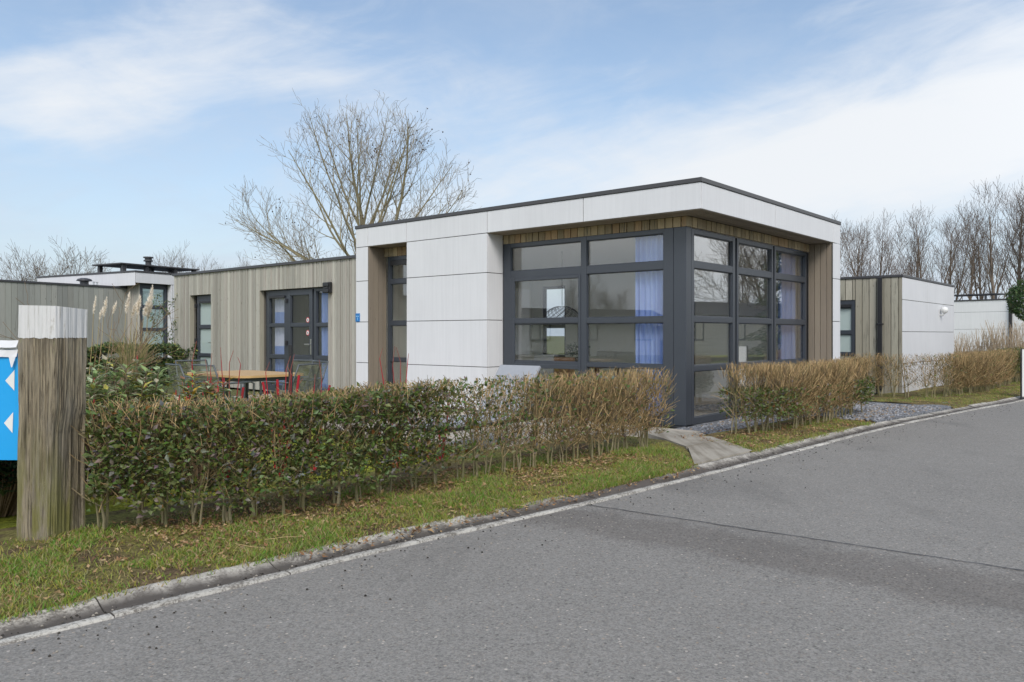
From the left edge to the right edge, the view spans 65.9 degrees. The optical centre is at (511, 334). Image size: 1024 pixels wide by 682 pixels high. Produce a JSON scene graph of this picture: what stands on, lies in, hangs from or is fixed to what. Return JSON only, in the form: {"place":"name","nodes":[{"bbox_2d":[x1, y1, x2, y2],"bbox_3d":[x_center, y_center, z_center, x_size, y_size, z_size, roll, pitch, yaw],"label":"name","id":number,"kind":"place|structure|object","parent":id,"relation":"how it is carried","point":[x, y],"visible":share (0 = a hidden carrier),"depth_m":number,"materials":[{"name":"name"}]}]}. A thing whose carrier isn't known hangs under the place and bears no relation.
{"place":"outdoors","nodes":[
{"label":"outdoors","id":0,"kind":"place"},
{"bbox_2d":[0,392,483,528],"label":"lawn","id":1,"kind":"structure","parent":0,"point":[8,521],"depth_m":6.55,"materials":[{"name":"green plant"}]},
{"bbox_2d":[0,450,91,516],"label":"broadleaf shrub","id":2,"kind":"object","parent":1,"relation":"on","point":[8,487],"visible":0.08,"depth_m":5.50,"materials":[{"name":"green plant"}]},
{"bbox_2d":[0,283,180,394],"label":"bare shrub","id":3,"kind":"object","parent":1,"relation":"on","point":[141,345],"visible":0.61,"depth_m":12.40,"materials":[{"name":"brown plant"}]},
{"bbox_2d":[17,341,197,383],"bbox_3d":[-9.993,0.729,20.594,5.982,1.147,1.283,0,0,-8],"label":"evergreen hedge","id":4,"kind":"object","parent":1,"relation":"on","point":[169,347],"visible":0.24,"depth_m":20.31,"materials":[{"name":"green plant"}]},
{"bbox_2d":[85,354,192,495],"bbox_3d":[-3.248,0.737,6.558,1.304,1.140,1.153,0,0,0],"label":"broadleaf shrub","id":5,"kind":"object","parent":1,"relation":"on","point":[95,390],"visible":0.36,"depth_m":6.48,"materials":[{"name":"green plant"}]},
{"bbox_2d":[165,363,224,399],"bbox_3d":[-4.243,0.839,10.580,0.640,0.903,0.594,0,0,-43],"label":"garden chair","id":6,"kind":"object","parent":1,"relation":"on","point":[175,366],"visible":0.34,"depth_m":10.39,"materials":[{"name":"grey metal"}]},
{"bbox_2d":[182,341,218,399],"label":"dogwood shrub","id":7,"kind":"object","parent":1,"relation":"on","point":[192,375],"visible":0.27,"depth_m":7.14,"materials":[{"name":"red plant"}]},
{"bbox_2d":[161,370,241,488],"bbox_3d":[-2.650,0.805,6.725,0.772,0.999,0.697,0,0,16],"label":"broadleaf shrub","id":8,"kind":"object","parent":1,"relation":"on","point":[206,391],"visible":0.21,"depth_m":6.74,"materials":[{"name":"green plant"}]},
{"bbox_2d":[175,359,227,396],"bbox_3d":[-4.665,0.839,11.838,0.640,0.903,0.594,0,0,41],"label":"garden chair","id":9,"kind":"object","parent":1,"relation":"on","point":[199,361],"visible":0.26,"depth_m":11.94,"materials":[{"name":"grey metal"}]},
{"bbox_2d":[191,364,255,431],"bbox_3d":[-3.795,0.839,10.373,0.594,0.903,0.640,0,0,37],"label":"garden chair","id":10,"kind":"object","parent":1,"relation":"on","point":[212,367],"visible":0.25,"depth_m":10.17,"materials":[{"name":"metal"}]},
{"bbox_2d":[210,347,244,480],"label":"dogwood shrub","id":11,"kind":"object","parent":1,"relation":"on","point":[242,395],"visible":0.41,"depth_m":7.03,"materials":[{"name":"red plant"}]},
{"bbox_2d":[187,370,303,421],"bbox_3d":[-3.770,0.916,11.140,1.600,0.746,1.040,0,0,41],"label":"garden table","id":12,"kind":"object","parent":1,"relation":"on","point":[252,375],"visible":0.59,"depth_m":10.71,"materials":[{"name":"brown wood"}]},
{"bbox_2d":[262,354,301,475],"bbox_3d":[-2.077,0.751,7.271,0.267,1.141,0.379,0,0,40],"label":"dogwood shrub","id":13,"kind":"object","parent":1,"relation":"on","point":[277,384],"visible":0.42,"depth_m":7.22,"materials":[{"name":"red plant"}]},
{"bbox_2d":[258,363,320,426],"bbox_3d":[-2.965,0.839,10.599,0.640,0.903,0.594,0,0,21],"label":"garden chair","id":14,"kind":"object","parent":1,"relation":"on","point":[304,379],"visible":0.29,"depth_m":10.47,"materials":[{"name":"metal"}]},
{"bbox_2d":[288,345,292,432],"bbox_3d":[-2.720,0.723,9.700,0.058,1.195,0.056,0,0,41],"label":"bollard light","id":15,"kind":"object","parent":1,"relation":"on","point":[290,352],"visible":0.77,"depth_m":9.68,"materials":[{"name":"black metal"}]},
{"bbox_2d":[310,360,330,472],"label":"dogwood shrub","id":16,"kind":"object","parent":1,"relation":"on","point":[314,468],"visible":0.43,"depth_m":7.40,"materials":[{"name":"red plant"}]},
{"bbox_2d":[379,346,408,466],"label":"dogwood shrub","id":17,"kind":"object","parent":1,"relation":"on","point":[393,375],"visible":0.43,"depth_m":7.74,"materials":[{"name":"red plant"}]},
{"bbox_2d":[407,396,449,459],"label":"dogwood shrub","id":18,"kind":"object","parent":1,"relation":"on","point":[439,436],"visible":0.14,"depth_m":7.76,"materials":[{"name":"red plant"}]},
{"bbox_2d":[166,394,700,449],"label":"terrace","id":19,"kind":"structure","parent":0,"point":[467,433],"depth_m":10.45,"materials":[{"name":"grey concrete"}]},
{"bbox_2d":[259,359,312,394],"bbox_3d":[-3.390,0.839,11.901,0.594,0.903,0.640,0,0,31],"label":"garden chair","id":20,"kind":"object","parent":19,"relation":"on","point":[297,361],"visible":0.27,"depth_m":12.10,"materials":[{"name":"grey metal"}]},
{"bbox_2d":[275,360,328,411],"bbox_3d":[-3.053,0.839,11.456,0.640,0.903,0.594,0,0,-37],"label":"garden chair","id":21,"kind":"object","parent":19,"relation":"on","point":[324,369],"visible":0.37,"depth_m":11.53,"materials":[{"name":"grey metal"}]},
{"bbox_2d":[394,365,544,458],"bbox_3d":[-0.426,0.834,8.942,0.660,0.914,1.920,0,0,37],"label":"sun lounger","id":22,"kind":"object","parent":19,"relation":"on","point":[513,370],"visible":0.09,"depth_m":9.47,"materials":[{"name":"grey plastic"}]},
{"bbox_2d":[0,381,1019,622],"bbox_3d":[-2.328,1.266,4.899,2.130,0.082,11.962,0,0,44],"label":"verge","id":23,"kind":"structure","parent":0,"point":[6,534],"depth_m":5.20,"materials":[{"name":"plant"}]},
{"bbox_2d":[17,305,86,540],"bbox_3d":[-2.834,0.572,4.863,0.300,1.497,0.286,0,0,11],"label":"timber post","id":24,"kind":"object","parent":23,"relation":"on","point":[52,352],"visible":0.97,"depth_m":4.74,"materials":[{"name":"brown wood"}]},
{"bbox_2d":[0,340,18,459],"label":"sign board","id":25,"kind":"object","parent":24,"relation":"attached to","point":[9,414],"visible":0.89,"depth_m":4.81,"materials":[{"name":"blue plastic"}]},
{"bbox_2d":[69,366,679,530],"bbox_3d":[-0.425,0.796,6.685,6.118,0.936,0.916,0,0,-43],"label":"hedge","id":26,"kind":"object","parent":23,"relation":"on","point":[358,405],"visible":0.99,"depth_m":5.58,"materials":[{"name":"green plant"}]},
{"bbox_2d":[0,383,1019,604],"bbox_3d":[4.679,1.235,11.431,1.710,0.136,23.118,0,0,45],"label":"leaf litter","id":27,"kind":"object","parent":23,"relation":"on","point":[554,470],"visible":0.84,"depth_m":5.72,"materials":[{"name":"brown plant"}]},
{"bbox_2d":[0,401,1023,681],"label":"road","id":28,"kind":"structure","parent":0,"point":[506,605],"depth_m":3.73,"materials":[{"name":"grey asphalt"}]},
{"bbox_2d":[0,403,1022,673],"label":"road debris","id":29,"kind":"object","parent":28,"relation":"on","point":[428,535],"visible":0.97,"depth_m":4.75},
{"bbox_2d":[505,505,1023,627],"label":"road patch","id":30,"kind":"object","parent":28,"relation":"on","point":[982,592],"visible":1,"depth_m":4.50,"materials":[{"name":"grey asphalt"}]},
{"bbox_2d":[586,504,1023,570],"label":"road seam","id":31,"kind":"object","parent":28,"relation":"on","point":[816,539],"visible":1,"depth_m":4.97,"materials":[{"name":"black asphalt"}]},
{"bbox_2d":[1020,348,1023,399],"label":"marker board","id":32,"kind":"object","parent":28,"relation":"on","point":[1021,372],"visible":0.92,"depth_m":15.72,"materials":[{"name":"white plastic"}]},
{"bbox_2d":[0,0,1023,335],"label":"sky","id":33,"kind":"structure","parent":0,"point":[126,125],"materials":[{"name":"blue"}]},
{"bbox_2d":[86,336,952,434],"bbox_3d":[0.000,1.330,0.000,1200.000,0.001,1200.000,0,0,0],"label":"ground","id":34,"kind":"structure","parent":0,"point":[555,344],"depth_m":23.79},
{"bbox_2d":[0,237,114,280],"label":"bare tree","id":35,"kind":"object","parent":34,"relation":"on","point":[30,278],"visible":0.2,"depth_m":34.30,"materials":[{"name":"brown plant"}]},
{"bbox_2d":[0,256,199,374],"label":"neighbour house","id":36,"kind":"structure","parent":34,"relation":"on","point":[80,291],"depth_m":26.06,"materials":[{"name":"grey wood"}]},
{"bbox_2d":[140,284,166,367],"bbox_3d":[-12.115,-0.215,26.643,0.070,2.930,1.025,0,0,30],"label":"window","id":37,"kind":"structure","parent":36,"relation":"in","point":[144,288],"depth_m":26.73,"materials":[{"name":"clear glass"}]},
{"bbox_2d":[88,285,159,380],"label":"pampas grass","id":38,"kind":"object","parent":34,"relation":"on","point":[148,307],"depth_m":19.54,"materials":[{"name":"beige plant"}]},
{"bbox_2d":[141,294,196,383],"bbox_3d":[-8.829,0.098,20.799,1.939,2.415,0.943,0,0,14],"label":"shrub","id":39,"kind":"object","parent":34,"relation":"on","point":[173,324],"visible":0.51,"depth_m":20.79,"materials":[{"name":"green plant"}]},
{"bbox_2d":[151,239,215,272],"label":"bare tree","id":40,"kind":"object","parent":34,"relation":"on","point":[182,265],"visible":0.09,"depth_m":44.54,"materials":[{"name":"brown plant"}]},
{"bbox_2d":[210,251,256,268],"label":"bare tree","id":41,"kind":"object","parent":34,"relation":"on","point":[235,265],"visible":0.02,"depth_m":44.69,"materials":[{"name":"brown plant"}]},
{"bbox_2d":[219,88,481,265],"bbox_3d":[-5.343,-3.587,27.902,9.359,9.803,7.322,0,0,0],"label":"plane tree","id":42,"kind":"object","parent":34,"relation":"on","point":[359,214],"visible":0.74,"depth_m":27.54,"materials":[{"name":"brown plant"}]},
{"bbox_2d":[172,177,840,427],"bbox_3d":[-1.557,-0.382,17.648,15.510,3.443,5.542,0,0,41],"label":"bungalow","id":43,"kind":"object","parent":34,"relation":"on","point":[433,296],"visible":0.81,"depth_m":14.22,"materials":[{"name":"wood"}]},
{"bbox_2d":[194,295,210,384],"bbox_3d":[-7.736,0.140,20.009,1.060,2.280,0.120,0,0,41],"label":"window","id":44,"kind":"structure","parent":43,"relation":"in","point":[203,305],"depth_m":20.15,"materials":[{"name":"grey glass"}]},
{"bbox_2d":[275,298,283,384],"bbox_3d":[-5.234,0.110,18.047,0.613,2.180,0.080,0,0,41],"label":"curtain","id":45,"kind":"object","parent":43,"relation":"hanging from","point":[279,331],"visible":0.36,"depth_m":18.13,"materials":[{"name":"blue fabric"}]},
{"bbox_2d":[285,289,313,390],"bbox_3d":[-4.681,0.142,17.352,0.990,2.255,0.130,0,0,41],"label":"french door","id":46,"kind":"structure","parent":43,"relation":"in","point":[290,293],"depth_m":17.26,"materials":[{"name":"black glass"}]},
{"bbox_2d":[322,292,327,389],"bbox_3d":[-3.979,0.110,16.914,0.314,2.180,0.074,0,0,41],"label":"curtain","id":47,"kind":"object","parent":43,"relation":"hanging from","point":[325,330],"visible":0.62,"depth_m":16.96,"materials":[{"name":"blue fabric"}]},
{"bbox_2d":[388,255,406,383],"bbox_3d":[-1.967,-0.112,14.939,1.100,2.765,0.070,0,0,41],"label":"niche window","id":48,"kind":"structure","parent":43,"relation":"in","point":[391,281],"depth_m":15.23,"materials":[{"name":"grey metal"}]},
{"bbox_2d":[515,288,553,402],"bbox_3d":[0.256,0.200,15.455,0.940,2.200,0.650,0,0,41],"label":"kitchen unit","id":49,"kind":"object","parent":43,"relation":"on","point":[522,332],"visible":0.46,"depth_m":15.56,"materials":[{"name":"white paint"}]},
{"bbox_2d":[543,286,564,356],"bbox_3d":[1.037,-0.300,18.819,0.700,1.700,0.070,0,0,41],"label":"rear window","id":50,"kind":"structure","parent":43,"relation":"in","point":[546,288],"depth_m":18.99,"materials":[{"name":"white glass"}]},
{"bbox_2d":[544,306,577,317],"bbox_3d":[0.916,-0.888,14.459,0.688,1.283,0.678,0,0,41],"label":"pendant lamp","id":51,"kind":"object","parent":43,"relation":"hanging from","point":[567,307],"visible":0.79,"depth_m":14.36,"materials":[{"name":"black metal"}]},
{"bbox_2d":[554,357,574,406],"bbox_3d":[1.002,0.840,13.331,0.440,0.920,0.440,0,0,41],"label":"indoor chair","id":52,"kind":"object","parent":43,"relation":"on","point":[570,371],"visible":0.27,"depth_m":13.18,"materials":[{"name":"brown wood"}]},
{"bbox_2d":[535,367,618,404],"bbox_3d":[1.155,0.920,14.123,1.500,0.760,0.800,0,0,41],"label":"indoor table","id":53,"kind":"object","parent":43,"relation":"on","point":[596,369],"visible":0.11,"depth_m":13.90,"materials":[{"name":"brown wood"}]},
{"bbox_2d":[565,342,590,361],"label":"potted plant","id":54,"kind":"object","parent":53,"relation":"on","point":[571,353],"visible":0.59,"depth_m":13.91,"materials":[{"name":"green plant"}]},
{"bbox_2d":[503,228,673,424],"bbox_3d":[1.091,-0.114,12.305,3.224,2.812,0.080,0,0,41],"label":"front window","id":55,"kind":"structure","parent":43,"relation":"in","point":[582,272],"depth_m":12.23,"materials":[{"name":"black metal"}]},
{"bbox_2d":[635,235,662,415],"bbox_3d":[2.095,-0.120,11.629,0.637,2.760,0.092,0,0,41],"label":"curtain","id":56,"kind":"object","parent":43,"relation":"hanging from","point":[649,302],"visible":0.43,"depth_m":11.69,"materials":[{"name":"blue fabric"}]},
{"bbox_2d":[694,279,694,395],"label":"rear window","id":57,"kind":"structure","parent":43,"relation":"in","point":[694,279],"depth_m":16.40,"materials":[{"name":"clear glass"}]},
{"bbox_2d":[691,228,734,424],"bbox_3d":[2.990,-0.110,11.784,0.070,2.800,1.423,0,0,41],"label":"side window","id":58,"kind":"structure","parent":43,"relation":"in","point":[699,265],"depth_m":11.77,"materials":[{"name":"black metal"}]},
{"bbox_2d":[735,238,772,416],"bbox_3d":[3.956,-0.110,12.911,0.070,2.800,1.407,0,0,41],"label":"side window","id":59,"kind":"structure","parent":43,"relation":"in","point":[768,274],"depth_m":12.85,"materials":[{"name":"black metal"}]},
{"bbox_2d":[778,252,795,393],"bbox_3d":[4.998,-0.120,14.331,0.094,2.760,0.787,0,0,41],"label":"curtain","id":60,"kind":"object","parent":43,"relation":"hanging from","point":[786,310],"visible":0.65,"depth_m":14.28,"materials":[{"name":"blue fabric"}]},
{"bbox_2d":[773,246,806,406],"bbox_3d":[4.936,-0.110,14.051,0.070,2.800,1.479,0,0,41],"label":"side window","id":61,"kind":"structure","parent":43,"relation":"in","point":[802,279],"depth_m":14.11,"materials":[{"name":"black metal"}]},
{"bbox_2d":[0,396,1023,645],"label":"kerb","id":62,"kind":"structure","parent":34,"relation":"on","point":[132,600],"depth_m":4.63,"materials":[{"name":"concrete"}]},
{"bbox_2d":[674,400,944,433],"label":"loose gravel","id":63,"kind":"structure","parent":34,"relation":"on","point":[896,408],"depth_m":12.65,"materials":[{"name":"grey gravel"}]},
{"bbox_2d":[840,223,853,276],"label":"bare poplar","id":64,"kind":"object","parent":34,"relation":"on","point":[842,243],"visible":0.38,"depth_m":46.44,"materials":[{"name":"brown plant"}]},
{"bbox_2d":[841,211,877,276],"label":"bare poplar","id":65,"kind":"object","parent":34,"relation":"on","point":[861,244],"visible":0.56,"depth_m":52.13,"materials":[{"name":"brown plant"}]},
{"bbox_2d":[829,209,912,276],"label":"bare poplar","id":66,"kind":"object","parent":34,"relation":"on","point":[881,257],"visible":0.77,"depth_m":49.55,"materials":[{"name":"brown plant"}]},
{"bbox_2d":[839,274,954,393],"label":"bungalow","id":67,"kind":"structure","parent":34,"relation":"on","point":[900,314],"depth_m":17.23,"materials":[{"name":"wood"}]},
{"bbox_2d":[839,300,854,360],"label":"window","id":68,"kind":"structure","parent":67,"relation":"in","point":[847,307],"depth_m":17.43,"materials":[{"name":"grey glass"}]},
{"bbox_2d":[886,252,914,275],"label":"bare poplar","id":69,"kind":"object","parent":34,"relation":"on","point":[907,269],"visible":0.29,"depth_m":45.88,"materials":[{"name":"brown plant"}]},
{"bbox_2d":[893,201,943,276],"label":"bare poplar","id":70,"kind":"object","parent":34,"relation":"on","point":[925,247],"visible":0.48,"depth_m":53.88,"materials":[{"name":"brown plant"}]},
{"bbox_2d":[840,349,1019,397],"bbox_3d":[9.818,0.792,17.185,6.862,0.941,1.842,0,0,-33],"label":"hedge","id":71,"kind":"object","parent":34,"relation":"on","point":[990,368],"visible":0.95,"depth_m":15.90,"materials":[{"name":"brown plant"}]},
{"bbox_2d":[888,208,979,283],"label":"bare poplar","id":72,"kind":"object","parent":34,"relation":"on","point":[920,268],"visible":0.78,"depth_m":48.95,"materials":[{"name":"brown plant"}]},
{"bbox_2d":[930,197,986,299],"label":"bare poplar","id":73,"kind":"object","parent":34,"relation":"on","point":[950,255],"visible":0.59,"depth_m":55.40,"materials":[{"name":"brown plant"}]},
{"bbox_2d":[951,200,996,299],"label":"bare poplar","id":74,"kind":"object","parent":34,"relation":"on","point":[972,264],"visible":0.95,"depth_m":50.73,"materials":[{"name":"brown plant"}]},
{"bbox_2d":[965,331,1007,372],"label":"dry grass","id":75,"kind":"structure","parent":34,"relation":"on","point":[983,338],"depth_m":21.51,"materials":[{"name":"beige plant"}]},
{"bbox_2d":[952,210,1023,298],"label":"bare poplar","id":76,"kind":"object","parent":34,"relation":"on","point":[979,286],"visible":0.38,"depth_m":58.09,"materials":[{"name":"brown plant"}]},
{"bbox_2d":[953,293,1023,351],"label":"building","id":77,"kind":"structure","parent":34,"relation":"on","point":[970,316],"depth_m":36.12,"materials":[{"name":"white metal"}]},
{"bbox_2d":[967,320,1023,350],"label":"dry grass","id":78,"kind":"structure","parent":34,"relation":"on","point":[1014,342],"depth_m":24.58,"materials":[{"name":"beige plant"}]},
{"bbox_2d":[967,175,1023,298],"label":"bare poplar","id":79,"kind":"object","parent":34,"relation":"on","point":[991,269],"visible":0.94,"depth_m":50.02,"materials":[{"name":"brown plant"}]},
{"bbox_2d":[985,175,1023,297],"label":"bare poplar","id":80,"kind":"object","parent":34,"relation":"on","point":[1017,230],"visible":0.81,"depth_m":52.37,"materials":[{"name":"brown plant"}]},
{"bbox_2d":[995,182,1023,282],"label":"bare poplar","id":81,"kind":"object","parent":34,"relation":"on","point":[1022,239],"visible":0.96,"depth_m":51.12,"materials":[{"name":"brown plant"}]},
{"bbox_2d":[620,429,720,450],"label":"path","id":82,"kind":"structure","parent":0,"point":[686,442],"depth_m":9.38,"materials":[{"name":"concrete"}]},
{"bbox_2d":[688,440,751,463],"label":"path","id":83,"kind":"structure","parent":0,"point":[707,452],"depth_m":8.39,"materials":[{"name":"concrete"}]},
{"bbox_2d":[702,416,873,451],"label":"verge","id":84,"kind":"structure","parent":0,"point":[776,430],"depth_m":10.04,"materials":[{"name":"plant"}]},
{"bbox_2d":[711,356,878,433],"bbox_3d":[4.322,0.794,11.202,0.902,0.938,4.551,0,0,44],"label":"hedge","id":85,"kind":"object","parent":84,"relation":"on","point":[819,386],"visible":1,"depth_m":10.29,"materials":[{"name":"brown plant"}]},
{"bbox_2d":[853,396,950,422],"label":"driveway","id":86,"kind":"structure","parent":0,"point":[947,407],"depth_m":12.96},
{"bbox_2d":[852,375,1019,408],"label":"verge","id":87,"kind":"structure","parent":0,"point":[899,396],"depth_m":15.83,"materials":[{"name":"plant"}]},
{"bbox_2d":[997,346,1023,383],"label":"hedge","id":88,"kind":"object","parent":87,"relation":"on","point":[1015,365],"visible":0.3,"depth_m":19.97,"materials":[{"name":"brown plant"}]},
{"bbox_2d":[1005,279,1023,320],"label":"round tree","id":89,"kind":"object","parent":87,"relation":"on","point":[1013,300],"visible":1,"depth_m":20.29,"materials":[{"name":"green plant"}]},
{"bbox_2d":[954,333,988,354],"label":"dry grass","id":90,"kind":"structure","parent":0,"point":[958,347],"depth_m":24.69,"materials":[{"name":"beige plant"}]}
]}

